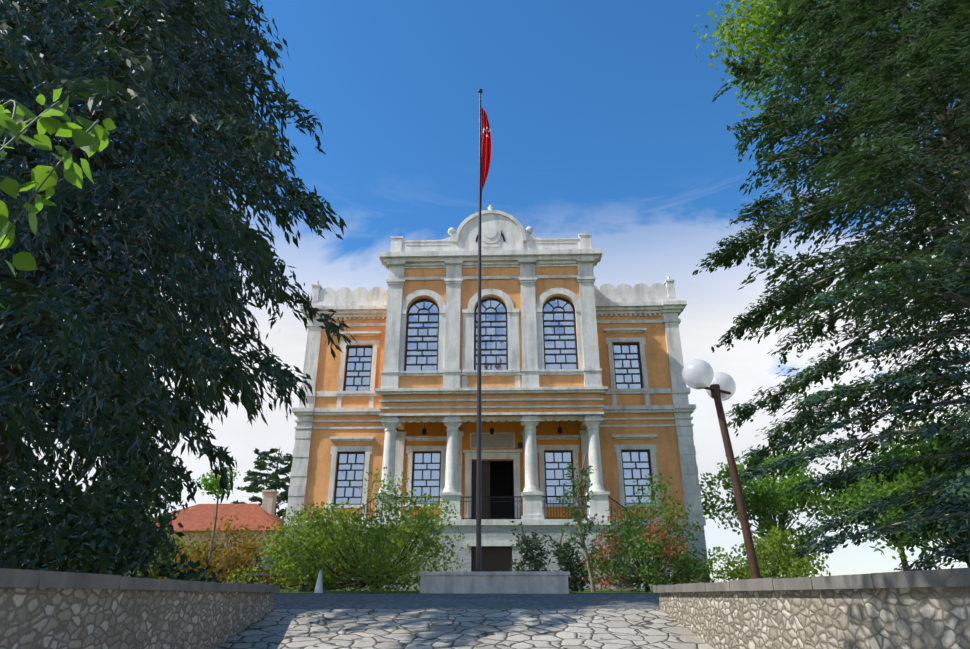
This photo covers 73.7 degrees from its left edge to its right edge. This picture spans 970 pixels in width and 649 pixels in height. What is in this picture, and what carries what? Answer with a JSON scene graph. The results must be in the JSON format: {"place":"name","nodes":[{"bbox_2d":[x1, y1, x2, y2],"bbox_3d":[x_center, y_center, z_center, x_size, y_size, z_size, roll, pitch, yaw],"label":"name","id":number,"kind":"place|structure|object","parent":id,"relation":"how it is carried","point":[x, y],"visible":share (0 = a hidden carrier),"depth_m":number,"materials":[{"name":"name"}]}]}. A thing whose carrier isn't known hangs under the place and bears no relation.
{"place":"outdoors","nodes":[
{"label":"outdoors","id":0,"kind":"place"},
{"bbox_2d":[0,89,115,308],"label":"leafy branch","id":1,"kind":"object","parent":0,"point":[93,140],"depth_m":3.84,"materials":[{"name":"green plant"}]},
{"bbox_2d":[0,442,138,571],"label":"dark shrub","id":2,"kind":"object","parent":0,"point":[4,475],"depth_m":9.29,"materials":[{"name":"green plant"}]},
{"bbox_2d":[91,424,191,580],"bbox_3d":[-10.724,5.673,20.092,4.286,6.016,3.372,-1,-23,2],"label":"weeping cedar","id":3,"kind":"object","parent":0,"point":[163,545],"depth_m":20.01,"materials":[{"name":"green plant"}]},
{"bbox_2d":[0,0,355,520],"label":"tree","id":4,"kind":"object","parent":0,"point":[170,37],"depth_m":10.95,"materials":[{"name":"green plant"}]},
{"bbox_2d":[216,588,713,648],"bbox_3d":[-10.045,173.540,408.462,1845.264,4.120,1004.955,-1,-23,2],"label":"ground","id":5,"kind":"structure","parent":0,"point":[579,619],"depth_m":7.00,"materials":[{"name":"grey stone paving"}]},
{"bbox_2d":[1,271,59,520],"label":"dark tree","id":6,"kind":"object","parent":5,"relation":"on","point":[45,465],"depth_m":20.52,"materials":[{"name":"green plant"}]},
{"bbox_2d":[0,454,221,582],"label":"dark shrub","id":7,"kind":"object","parent":5,"relation":"on","point":[101,546],"depth_m":8.02,"materials":[{"name":"green plant"}]},
{"bbox_2d":[0,568,279,648],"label":"wall","id":8,"kind":"structure","parent":5,"relation":"on","point":[39,609],"depth_m":4.30,"materials":[{"name":"stone"}]},
{"bbox_2d":[111,531,225,582],"bbox_3d":[-12.624,9.393,25.653,4.428,2.667,4.944,-1,-23,2],"label":"orange shrub","id":9,"kind":"object","parent":5,"relation":"on","point":[139,574],"depth_m":25.00,"materials":[{"name":"orange plant"}]},
{"bbox_2d":[129,490,284,584],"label":"neighbour house","id":10,"kind":"structure","parent":5,"relation":"on","point":[197,518],"depth_m":42.13,"materials":[{"name":"tile"}]},
{"bbox_2d":[141,515,277,582],"bbox_3d":[-10.030,8.420,23.660,5.129,2.947,4.491,-1,-23,2],"label":"orange shrub","id":11,"kind":"object","parent":5,"relation":"on","point":[196,551],"depth_m":23.71,"materials":[{"name":"orange plant"}]},
{"bbox_2d":[193,467,239,581],"bbox_3d":[-8.412,6.251,19.811,1.630,3.910,1.417,-1,-23,2],"label":"young tree","id":12,"kind":"object","parent":5,"relation":"on","point":[208,487],"depth_m":20.01,"materials":[{"name":"green plant"}]},
{"bbox_2d":[185,536,279,584],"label":"orange shrub","id":13,"kind":"object","parent":5,"relation":"on","point":[236,560],"depth_m":21.45,"materials":[{"name":"orange plant"}]},
{"bbox_2d":[230,448,292,518],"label":"pine","id":14,"kind":"object","parent":5,"relation":"on","point":[283,496],"depth_m":55.43,"materials":[{"name":"green plant"}]},
{"bbox_2d":[247,556,309,591],"bbox_3d":[-5.221,6.356,16.439,1.600,0.900,0.520,-1,-23,2],"label":"bench","id":15,"kind":"object","parent":5,"relation":"on","point":[256,560],"visible":0.21,"depth_m":16.67,"materials":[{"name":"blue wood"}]},
{"bbox_2d":[247,536,340,588],"bbox_3d":[-7.265,9.097,24.521,4.331,2.331,4.383,-1,-23,2],"label":"orange shrub","id":16,"kind":"object","parent":5,"relation":"on","point":[272,580],"depth_m":23.03,"materials":[{"name":"orange plant"}]},
{"bbox_2d":[226,503,374,591],"bbox_3d":[-4.613,5.959,17.017,3.502,2.499,3.722,-1,-23,2],"label":"shrub","id":17,"kind":"object","parent":5,"relation":"on","point":[273,540],"depth_m":16.37,"materials":[{"name":"green plant"}]},
{"bbox_2d":[314,570,322,592],"bbox_3d":[-3.640,5.687,14.215,0.260,0.530,0.260,-1,-23,2],"label":"bollard","id":18,"kind":"object","parent":5,"relation":"on","point":[319,588],"visible":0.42,"depth_m":14.15,"materials":[{"name":"white"}]},
{"bbox_2d":[267,467,469,592],"bbox_3d":[-3.013,5.261,16.480,5.234,3.375,5.237,-1,-23,2],"label":"shrub","id":19,"kind":"object","parent":5,"relation":"on","point":[372,535],"depth_m":15.58,"materials":[{"name":"green plant"}]},
{"bbox_2d":[259,596,656,646],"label":"fallen leaves","id":20,"kind":"object","parent":5,"relation":"on","point":[348,610],"visible":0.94,"depth_m":6.79,"materials":[{"name":"green plant"}]},
{"bbox_2d":[418,571,569,593],"bbox_3d":[0.229,6.071,14.663,3.180,0.790,2.640,-1,-23,2],"label":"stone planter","id":21,"kind":"object","parent":5,"relation":"on","point":[533,582],"visible":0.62,"depth_m":13.55,"materials":[{"name":"grey stone"}]},
{"bbox_2d":[474,89,482,571],"bbox_3d":[-0.148,-0.654,17.633,0.220,14.750,0.220,-1,-23,2],"label":"flagpole","id":22,"kind":"object","parent":21,"relation":"on","point":[478,518],"visible":0.9,"depth_m":16.63,"materials":[{"name":"grey metal"}]},
{"bbox_2d":[481,107,490,203],"bbox_3d":[0.031,-5.037,19.464,0.337,3.850,0.244,-1,-23,2],"label":"flag","id":23,"kind":"object","parent":22,"relation":"attached to","point":[485,149],"visible":0.94,"depth_m":19.56,"materials":[{"name":"red fabric"}]},
{"bbox_2d":[282,205,710,588],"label":"museum building","id":24,"kind":"structure","parent":5,"relation":"on","point":[577,364],"depth_m":29.27,"materials":[{"name":"orange paint"}]},
{"bbox_2d":[509,521,550,571],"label":"shrub","id":25,"kind":"object","parent":5,"relation":"on","point":[528,558],"depth_m":16.75,"materials":[{"name":"green plant"}]},
{"bbox_2d":[544,532,594,590],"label":"shrub","id":26,"kind":"object","parent":5,"relation":"on","point":[560,558],"depth_m":17.07,"materials":[{"name":"green plant"}]},
{"bbox_2d":[556,454,610,591],"bbox_3d":[2.508,4.996,16.551,1.362,3.517,1.512,-1,-23,2],"label":"tree","id":27,"kind":"object","parent":5,"relation":"on","point":[582,473],"depth_m":16.65,"materials":[{"name":"green plant"}]},
{"bbox_2d":[569,473,717,591],"bbox_3d":[4.073,5.463,16.842,3.716,3.281,3.734,-1,-23,2],"label":"flowering bush","id":28,"kind":"object","parent":5,"relation":"on","point":[669,545],"depth_m":16.36,"materials":[{"name":"green plant"}]},
{"bbox_2d":[671,561,729,583],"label":"shrub","id":29,"kind":"object","parent":5,"relation":"on","point":[707,579],"depth_m":17.76,"materials":[{"name":"green plant"}]},
{"bbox_2d":[682,359,762,578],"bbox_3d":[2.996,1.953,7.993,0.480,3.078,1.003,-21,-31,40],"label":"lamp post","id":30,"kind":"object","parent":5,"relation":"on","point":[719,387],"visible":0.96,"depth_m":8.18,"materials":[{"name":"brown"}]},
{"bbox_2d":[708,526,830,581],"bbox_3d":[7.780,6.512,17.595,2.573,1.927,3.010,18,-29,-36],"label":"shrub","id":31,"kind":"object","parent":5,"relation":"on","point":[793,569],"depth_m":17.43,"materials":[{"name":"green plant"}]},
{"bbox_2d":[699,449,847,549],"bbox_3d":[17.702,11.723,39.564,8.997,8.742,8.467,-1,-23,2],"label":"tree","id":32,"kind":"object","parent":5,"relation":"on","point":[763,498],"depth_m":38.63,"materials":[{"name":"green plant"}]},
{"bbox_2d":[653,567,969,648],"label":"wall","id":33,"kind":"structure","parent":5,"relation":"on","point":[923,609],"depth_m":4.06,"materials":[{"name":"stone"}]},
{"bbox_2d":[692,0,969,571],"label":"tree","id":34,"kind":"object","parent":5,"relation":"on","point":[907,67],"depth_m":13.70,"materials":[{"name":"green plant"}]},
{"bbox_2d":[816,444,945,569],"bbox_3d":[24.139,11.425,38.257,8.945,8.282,8.901,-1,-23,2],"label":"tree","id":35,"kind":"object","parent":5,"relation":"on","point":[849,492],"depth_m":37.11,"materials":[{"name":"green plant"}]},
{"bbox_2d":[7,0,969,581],"label":"sky","id":36,"kind":"structure","parent":0,"point":[605,123],"materials":[{"name":"blue"}]},
{"bbox_2d":[731,517,823,574],"bbox_3d":[15.092,11.938,33.492,4.318,3.644,4.007,-1,-23,2],"label":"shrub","id":37,"kind":"object","parent":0,"point":[779,526],"depth_m":33.34,"materials":[{"name":"green plant"}]},
{"bbox_2d":[692,0,952,244],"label":"tree","id":38,"kind":"object","parent":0,"point":[760,9],"depth_m":25.70,"materials":[{"name":"green plant"}]},
{"bbox_2d":[816,401,969,566],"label":"tree","id":39,"kind":"object","parent":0,"point":[905,479],"depth_m":15.98,"materials":[{"name":"green plant"}]},
{"bbox_2d":[855,425,968,541],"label":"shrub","id":40,"kind":"object","parent":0,"point":[873,487],"depth_m":21.40,"materials":[{"name":"green plant"}]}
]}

